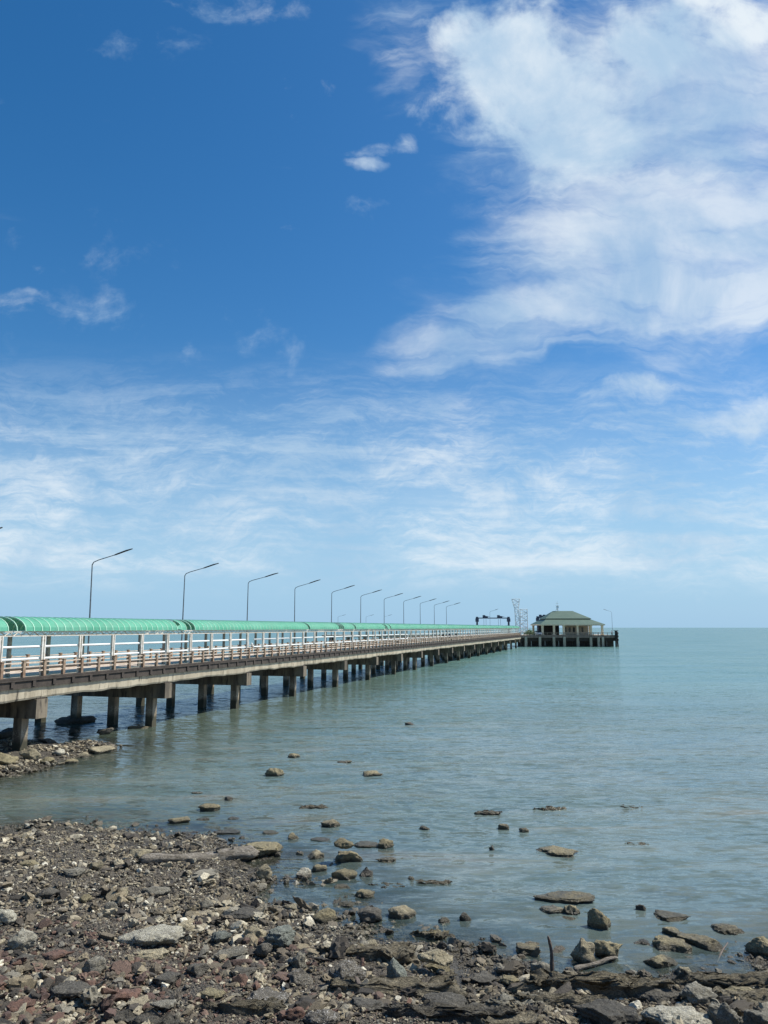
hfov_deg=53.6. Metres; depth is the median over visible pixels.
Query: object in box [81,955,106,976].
rock
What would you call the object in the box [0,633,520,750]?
pier
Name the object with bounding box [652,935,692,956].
rock
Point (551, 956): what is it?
upright stick
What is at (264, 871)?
rock
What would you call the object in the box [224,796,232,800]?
rock
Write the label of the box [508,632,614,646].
pier platform
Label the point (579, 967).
fallen branch
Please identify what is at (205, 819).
rock
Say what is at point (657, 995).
rock
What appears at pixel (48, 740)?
rock
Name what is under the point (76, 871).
rock
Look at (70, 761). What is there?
rock
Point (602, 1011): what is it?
rock
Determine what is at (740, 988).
rock
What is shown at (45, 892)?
rock
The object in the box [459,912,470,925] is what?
rock
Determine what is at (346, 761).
rock
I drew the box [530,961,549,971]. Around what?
rock
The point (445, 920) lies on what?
rock
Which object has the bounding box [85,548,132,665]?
street lamp
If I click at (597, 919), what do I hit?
rock
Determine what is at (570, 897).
rock
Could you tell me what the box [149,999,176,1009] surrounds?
rock
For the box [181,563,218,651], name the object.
street lamp
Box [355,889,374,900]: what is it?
rock
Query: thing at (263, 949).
rock
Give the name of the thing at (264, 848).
rock
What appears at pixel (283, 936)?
rock
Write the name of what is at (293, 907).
rock
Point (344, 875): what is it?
rock
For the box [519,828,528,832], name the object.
rock
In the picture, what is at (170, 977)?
rock
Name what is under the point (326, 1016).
rock
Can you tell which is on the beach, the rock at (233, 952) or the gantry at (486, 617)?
the rock at (233, 952)
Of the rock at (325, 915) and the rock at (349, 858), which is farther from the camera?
the rock at (349, 858)
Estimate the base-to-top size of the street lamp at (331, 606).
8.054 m
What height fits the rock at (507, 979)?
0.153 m
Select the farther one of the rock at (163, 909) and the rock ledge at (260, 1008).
the rock at (163, 909)
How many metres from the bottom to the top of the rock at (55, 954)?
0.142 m
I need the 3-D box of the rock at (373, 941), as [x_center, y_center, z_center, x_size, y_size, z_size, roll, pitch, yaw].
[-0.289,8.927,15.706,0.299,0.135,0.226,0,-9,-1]
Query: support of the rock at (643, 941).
on the sea
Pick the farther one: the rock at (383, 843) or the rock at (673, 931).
the rock at (383, 843)
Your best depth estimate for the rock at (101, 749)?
40.46 m
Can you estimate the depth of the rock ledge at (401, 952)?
14.77 m
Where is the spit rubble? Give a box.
[0,738,121,781]
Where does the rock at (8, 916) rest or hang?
on the beach
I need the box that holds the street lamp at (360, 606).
[360,590,379,630]
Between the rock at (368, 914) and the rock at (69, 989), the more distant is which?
the rock at (368, 914)
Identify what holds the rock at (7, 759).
on the beach
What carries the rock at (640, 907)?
on the sea
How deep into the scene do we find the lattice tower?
267.79 m
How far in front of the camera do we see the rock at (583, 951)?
15.13 m
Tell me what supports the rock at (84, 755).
on the beach
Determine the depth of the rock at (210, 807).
27.68 m
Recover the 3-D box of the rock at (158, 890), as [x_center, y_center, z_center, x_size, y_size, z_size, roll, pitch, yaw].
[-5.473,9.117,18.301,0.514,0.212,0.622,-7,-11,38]
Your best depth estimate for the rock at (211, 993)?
12.67 m
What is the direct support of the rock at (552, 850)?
on the sea
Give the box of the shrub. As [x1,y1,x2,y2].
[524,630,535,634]
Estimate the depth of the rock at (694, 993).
13.09 m
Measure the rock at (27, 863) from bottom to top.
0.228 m
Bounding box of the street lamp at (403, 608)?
[403,596,420,623]
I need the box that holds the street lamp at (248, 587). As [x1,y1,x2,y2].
[247,573,277,620]
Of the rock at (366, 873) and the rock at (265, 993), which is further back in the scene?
the rock at (366, 873)
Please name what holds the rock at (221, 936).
on the beach
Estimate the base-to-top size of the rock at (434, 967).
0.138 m
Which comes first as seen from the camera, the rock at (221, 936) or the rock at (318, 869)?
the rock at (221, 936)
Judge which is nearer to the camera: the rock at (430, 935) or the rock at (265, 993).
the rock at (265, 993)
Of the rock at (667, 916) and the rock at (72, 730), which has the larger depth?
the rock at (72, 730)
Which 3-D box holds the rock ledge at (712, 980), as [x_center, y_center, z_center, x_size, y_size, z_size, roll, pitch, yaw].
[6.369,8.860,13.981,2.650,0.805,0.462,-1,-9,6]
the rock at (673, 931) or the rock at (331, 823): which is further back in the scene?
the rock at (331, 823)
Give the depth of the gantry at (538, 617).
285.23 m
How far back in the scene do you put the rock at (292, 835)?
23.99 m
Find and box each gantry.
[475,615,509,633]
[536,615,544,634]
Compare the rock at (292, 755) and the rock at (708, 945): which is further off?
the rock at (292, 755)
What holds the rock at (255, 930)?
on the beach
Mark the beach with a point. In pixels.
(308, 847)
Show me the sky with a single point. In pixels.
(465, 302)
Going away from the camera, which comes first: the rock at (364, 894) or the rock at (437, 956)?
the rock at (437, 956)
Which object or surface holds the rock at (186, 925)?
on the beach
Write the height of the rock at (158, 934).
0.276 m
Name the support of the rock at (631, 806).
on the sea
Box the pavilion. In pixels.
[530,603,604,634]
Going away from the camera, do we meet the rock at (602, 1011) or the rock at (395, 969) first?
the rock at (602, 1011)
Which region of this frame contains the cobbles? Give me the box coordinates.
[0,816,767,1023]
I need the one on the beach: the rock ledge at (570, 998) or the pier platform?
the rock ledge at (570, 998)
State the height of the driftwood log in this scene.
0.573 m
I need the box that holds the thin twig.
[716,942,727,963]
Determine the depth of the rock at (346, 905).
18.21 m
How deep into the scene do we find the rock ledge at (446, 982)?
13.31 m
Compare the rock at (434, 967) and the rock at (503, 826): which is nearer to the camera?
the rock at (434, 967)
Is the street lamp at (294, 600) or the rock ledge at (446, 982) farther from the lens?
the street lamp at (294, 600)
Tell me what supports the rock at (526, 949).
on the sea
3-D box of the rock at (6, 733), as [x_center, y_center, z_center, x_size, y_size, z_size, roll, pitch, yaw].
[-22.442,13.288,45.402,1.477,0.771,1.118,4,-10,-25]
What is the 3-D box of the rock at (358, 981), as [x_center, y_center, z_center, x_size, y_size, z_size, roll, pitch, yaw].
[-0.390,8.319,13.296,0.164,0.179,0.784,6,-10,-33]
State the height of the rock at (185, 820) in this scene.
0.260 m
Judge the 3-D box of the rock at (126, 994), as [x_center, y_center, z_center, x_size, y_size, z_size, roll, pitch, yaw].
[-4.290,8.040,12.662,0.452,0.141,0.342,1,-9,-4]
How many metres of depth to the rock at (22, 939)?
14.29 m
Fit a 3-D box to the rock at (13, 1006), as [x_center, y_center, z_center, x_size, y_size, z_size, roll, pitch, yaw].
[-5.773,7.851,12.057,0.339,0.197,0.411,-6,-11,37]
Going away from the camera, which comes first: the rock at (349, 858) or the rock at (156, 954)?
the rock at (156, 954)
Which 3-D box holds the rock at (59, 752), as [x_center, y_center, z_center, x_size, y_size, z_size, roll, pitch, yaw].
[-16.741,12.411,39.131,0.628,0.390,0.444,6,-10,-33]
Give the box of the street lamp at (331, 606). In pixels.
[331,585,354,641]
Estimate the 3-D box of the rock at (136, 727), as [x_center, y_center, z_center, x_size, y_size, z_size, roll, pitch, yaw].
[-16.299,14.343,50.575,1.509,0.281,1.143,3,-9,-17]
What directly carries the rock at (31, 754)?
on the beach
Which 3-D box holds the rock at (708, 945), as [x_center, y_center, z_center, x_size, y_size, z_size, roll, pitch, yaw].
[6.712,9.098,16.063,0.993,0.283,0.752,-3,-9,21]
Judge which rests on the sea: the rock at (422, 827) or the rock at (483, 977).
the rock at (422, 827)
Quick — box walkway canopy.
[0,616,519,676]
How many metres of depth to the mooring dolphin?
261.73 m
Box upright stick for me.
[547,935,553,971]
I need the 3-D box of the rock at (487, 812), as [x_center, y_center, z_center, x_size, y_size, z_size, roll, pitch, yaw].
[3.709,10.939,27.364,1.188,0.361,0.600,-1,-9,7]
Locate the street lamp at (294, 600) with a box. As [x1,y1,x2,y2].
[294,579,320,650]
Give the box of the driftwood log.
[137,844,259,863]
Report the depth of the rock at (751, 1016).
12.15 m
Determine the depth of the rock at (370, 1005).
12.52 m
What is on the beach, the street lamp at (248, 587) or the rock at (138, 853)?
the rock at (138, 853)
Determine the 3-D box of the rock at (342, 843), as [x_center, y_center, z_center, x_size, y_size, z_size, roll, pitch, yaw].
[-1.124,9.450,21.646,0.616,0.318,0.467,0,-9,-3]
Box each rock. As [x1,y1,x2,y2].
[0,728,12,738]
[0,752,18,764]
[0,909,16,924]
[6,998,35,1011]
[7,927,37,950]
[10,954,36,963]
[19,748,41,760]
[19,859,39,866]
[35,887,58,897]
[38,738,56,743]
[40,757,54,763]
[42,949,73,960]
[48,980,90,997]
[52,749,64,755]
[54,715,96,724]
[61,759,78,764]
[62,867,84,876]
[69,728,78,732]
[76,752,90,758]
[78,894,92,902]
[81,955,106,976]
[88,745,114,754]
[90,861,103,869]
[96,727,113,734]
[104,901,117,909]
[114,988,140,1001]
[117,924,184,945]
[120,887,128,894]
[127,725,148,728]
[129,848,152,858]
[130,948,169,959]
[141,886,170,895]
[149,907,167,914]
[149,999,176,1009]
[152,971,181,986]
[167,816,190,825]
[176,919,193,930]
[186,963,209,975]
[196,817,208,821]
[197,900,213,909]
[198,803,220,811]
[199,987,225,998]
[212,930,231,942]
[214,946,247,958]
[215,829,240,835]
[221,907,261,920]
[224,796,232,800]
[228,816,238,821]
[230,967,257,976]
[242,841,282,856]
[244,924,266,937]
[246,987,289,1003]
[254,943,272,956]
[256,864,271,880]
[262,830,278,834]
[263,925,295,949]
[265,768,283,775]
[284,904,296,910]
[285,1006,305,1020]
[287,968,312,985]
[288,753,299,757]
[288,832,298,841]
[292,951,306,969]
[296,867,311,879]
[299,804,327,808]
[303,1009,339,1023]
[306,849,323,862]
[310,837,329,842]
[311,864,326,875]
[313,907,336,923]
[321,819,339,827]
[328,960,365,980]
[331,868,356,883]
[334,838,353,848]
[334,884,351,891]
[335,851,362,866]
[337,760,351,762]
[338,901,355,909]
[350,997,383,1012]
[354,841,377,846]
[354,976,374,995]
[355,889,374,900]
[357,906,381,923]
[359,867,372,880]
[363,770,382,776]
[367,939,376,945]
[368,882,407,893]
[376,857,395,862]
[378,838,393,848]
[387,957,406,977]
[388,905,415,922]
[408,929,449,941]
[411,879,452,884]
[418,948,452,965]
[419,825,429,829]
[422,992,467,1004]
[424,963,449,972]
[438,917,449,926]
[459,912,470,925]
[470,970,497,984]
[474,810,501,814]
[498,824,508,829]
[500,975,519,984]
[516,942,539,956]
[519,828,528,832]
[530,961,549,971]
[533,806,565,810]
[533,891,594,903]
[536,845,578,857]
[539,905,564,913]
[562,916,574,919]
[564,905,579,914]
[570,938,598,970]
[572,998,641,1023]
[587,908,610,929]
[594,940,622,962]
[621,804,642,807]
[633,939,649,945]
[633,988,680,1002]
[635,904,645,910]
[641,954,679,970]
[641,1005,712,1023]
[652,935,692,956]
[654,909,690,921]
[662,927,682,937]
[674,966,691,973]
[677,933,726,955]
[679,981,717,1004]
[707,1002,742,1023]
[711,923,744,934]
[725,986,753,990]
[742,1007,767,1023]
[744,936,767,956]
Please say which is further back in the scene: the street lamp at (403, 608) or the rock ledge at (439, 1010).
the street lamp at (403, 608)
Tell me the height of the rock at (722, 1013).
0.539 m
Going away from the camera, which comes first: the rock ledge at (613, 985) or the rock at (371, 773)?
the rock ledge at (613, 985)
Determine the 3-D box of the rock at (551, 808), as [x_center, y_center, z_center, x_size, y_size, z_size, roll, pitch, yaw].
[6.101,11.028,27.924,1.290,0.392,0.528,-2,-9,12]
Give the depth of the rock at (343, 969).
13.58 m
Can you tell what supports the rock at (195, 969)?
on the beach
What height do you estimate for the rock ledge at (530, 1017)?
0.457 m
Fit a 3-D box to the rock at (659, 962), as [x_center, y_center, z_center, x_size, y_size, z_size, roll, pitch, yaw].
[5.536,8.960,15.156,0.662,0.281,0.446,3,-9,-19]
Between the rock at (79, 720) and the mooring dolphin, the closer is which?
the rock at (79, 720)
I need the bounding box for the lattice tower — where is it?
[519,609,527,634]
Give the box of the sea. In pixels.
[0,628,767,956]
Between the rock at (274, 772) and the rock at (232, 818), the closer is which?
the rock at (232, 818)
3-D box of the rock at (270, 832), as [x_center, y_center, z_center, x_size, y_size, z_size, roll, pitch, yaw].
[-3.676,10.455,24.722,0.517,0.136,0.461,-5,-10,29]
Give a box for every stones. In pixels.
[0,841,761,1015]
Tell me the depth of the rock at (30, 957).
13.79 m
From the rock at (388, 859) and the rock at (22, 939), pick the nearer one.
the rock at (22, 939)
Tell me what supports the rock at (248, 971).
on the beach
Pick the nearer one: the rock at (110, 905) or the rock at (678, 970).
the rock at (678, 970)
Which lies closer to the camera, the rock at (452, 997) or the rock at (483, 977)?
the rock at (452, 997)
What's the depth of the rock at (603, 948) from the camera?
15.38 m
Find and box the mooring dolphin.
[613,630,618,646]
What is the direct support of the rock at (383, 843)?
on the sea
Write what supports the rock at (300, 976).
on the beach
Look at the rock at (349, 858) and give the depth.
21.64 m
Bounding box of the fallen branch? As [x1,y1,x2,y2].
[573,956,617,971]
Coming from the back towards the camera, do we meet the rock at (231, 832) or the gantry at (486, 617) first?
the gantry at (486, 617)
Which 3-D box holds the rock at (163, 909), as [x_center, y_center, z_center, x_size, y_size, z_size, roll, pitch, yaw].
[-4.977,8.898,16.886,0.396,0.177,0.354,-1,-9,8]
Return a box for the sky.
[0,0,767,627]
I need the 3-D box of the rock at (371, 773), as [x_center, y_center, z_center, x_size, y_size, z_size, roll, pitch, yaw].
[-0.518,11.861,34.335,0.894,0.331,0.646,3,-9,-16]
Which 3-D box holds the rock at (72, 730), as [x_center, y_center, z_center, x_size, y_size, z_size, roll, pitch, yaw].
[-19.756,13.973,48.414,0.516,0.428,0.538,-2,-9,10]
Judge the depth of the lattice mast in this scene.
268.07 m
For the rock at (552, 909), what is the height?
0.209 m
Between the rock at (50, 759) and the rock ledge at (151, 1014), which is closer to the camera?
the rock ledge at (151, 1014)
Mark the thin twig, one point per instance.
(718, 959)
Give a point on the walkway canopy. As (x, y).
(25, 625)
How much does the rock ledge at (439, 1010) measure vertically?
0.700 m
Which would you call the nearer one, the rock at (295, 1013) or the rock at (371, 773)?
the rock at (295, 1013)
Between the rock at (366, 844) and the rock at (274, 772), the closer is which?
the rock at (366, 844)
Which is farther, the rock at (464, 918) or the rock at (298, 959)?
the rock at (464, 918)
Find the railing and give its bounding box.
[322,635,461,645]
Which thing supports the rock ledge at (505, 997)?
on the beach
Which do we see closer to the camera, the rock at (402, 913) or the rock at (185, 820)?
the rock at (402, 913)
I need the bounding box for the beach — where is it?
[0,735,767,1023]
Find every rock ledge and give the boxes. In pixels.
[100,1008,186,1023]
[194,997,286,1016]
[316,940,420,966]
[329,971,467,997]
[381,998,519,1023]
[473,1008,545,1023]
[479,991,551,1006]
[507,968,675,998]
[514,990,607,1007]
[671,968,767,988]
[712,986,767,1004]
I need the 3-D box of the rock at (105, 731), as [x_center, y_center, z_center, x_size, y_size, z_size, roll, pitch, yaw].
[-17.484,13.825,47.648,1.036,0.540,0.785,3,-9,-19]
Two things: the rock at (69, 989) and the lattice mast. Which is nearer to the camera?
the rock at (69, 989)
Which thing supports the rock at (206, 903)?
on the beach
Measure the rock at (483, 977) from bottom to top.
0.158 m
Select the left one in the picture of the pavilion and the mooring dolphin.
the pavilion
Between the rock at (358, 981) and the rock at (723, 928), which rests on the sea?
the rock at (723, 928)
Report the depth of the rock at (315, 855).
21.97 m
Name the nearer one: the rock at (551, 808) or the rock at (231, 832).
the rock at (231, 832)
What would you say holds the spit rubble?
on the beach
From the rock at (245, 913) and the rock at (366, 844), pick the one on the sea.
the rock at (366, 844)
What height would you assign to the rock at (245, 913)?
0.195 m
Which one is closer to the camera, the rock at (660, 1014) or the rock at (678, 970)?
the rock at (660, 1014)
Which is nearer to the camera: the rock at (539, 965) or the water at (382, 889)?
the rock at (539, 965)
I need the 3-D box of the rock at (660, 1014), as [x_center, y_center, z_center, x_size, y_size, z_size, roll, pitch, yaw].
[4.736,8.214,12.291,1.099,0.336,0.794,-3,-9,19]
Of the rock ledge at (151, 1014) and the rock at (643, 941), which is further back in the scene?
the rock at (643, 941)
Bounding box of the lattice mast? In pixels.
[511,599,521,634]
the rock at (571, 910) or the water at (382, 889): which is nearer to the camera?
the rock at (571, 910)
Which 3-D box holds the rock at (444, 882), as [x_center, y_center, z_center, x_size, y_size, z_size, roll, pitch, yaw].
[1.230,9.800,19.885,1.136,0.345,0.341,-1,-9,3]
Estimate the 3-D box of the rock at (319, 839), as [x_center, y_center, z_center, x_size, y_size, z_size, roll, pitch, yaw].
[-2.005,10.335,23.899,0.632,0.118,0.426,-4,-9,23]
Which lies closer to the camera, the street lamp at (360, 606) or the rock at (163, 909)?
the rock at (163, 909)
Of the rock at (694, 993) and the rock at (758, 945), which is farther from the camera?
the rock at (758, 945)
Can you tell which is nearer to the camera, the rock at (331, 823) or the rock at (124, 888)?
the rock at (124, 888)
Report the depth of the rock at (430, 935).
16.37 m
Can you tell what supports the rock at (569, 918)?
on the sea
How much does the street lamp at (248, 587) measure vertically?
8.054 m
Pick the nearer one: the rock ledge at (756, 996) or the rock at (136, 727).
the rock ledge at (756, 996)
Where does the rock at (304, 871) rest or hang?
on the beach
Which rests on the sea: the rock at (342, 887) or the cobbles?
the rock at (342, 887)
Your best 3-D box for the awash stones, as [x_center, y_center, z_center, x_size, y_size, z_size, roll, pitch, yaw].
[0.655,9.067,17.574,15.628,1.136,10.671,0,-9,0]
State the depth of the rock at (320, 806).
28.21 m
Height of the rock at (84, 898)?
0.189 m
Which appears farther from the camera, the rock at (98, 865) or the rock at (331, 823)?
the rock at (331, 823)

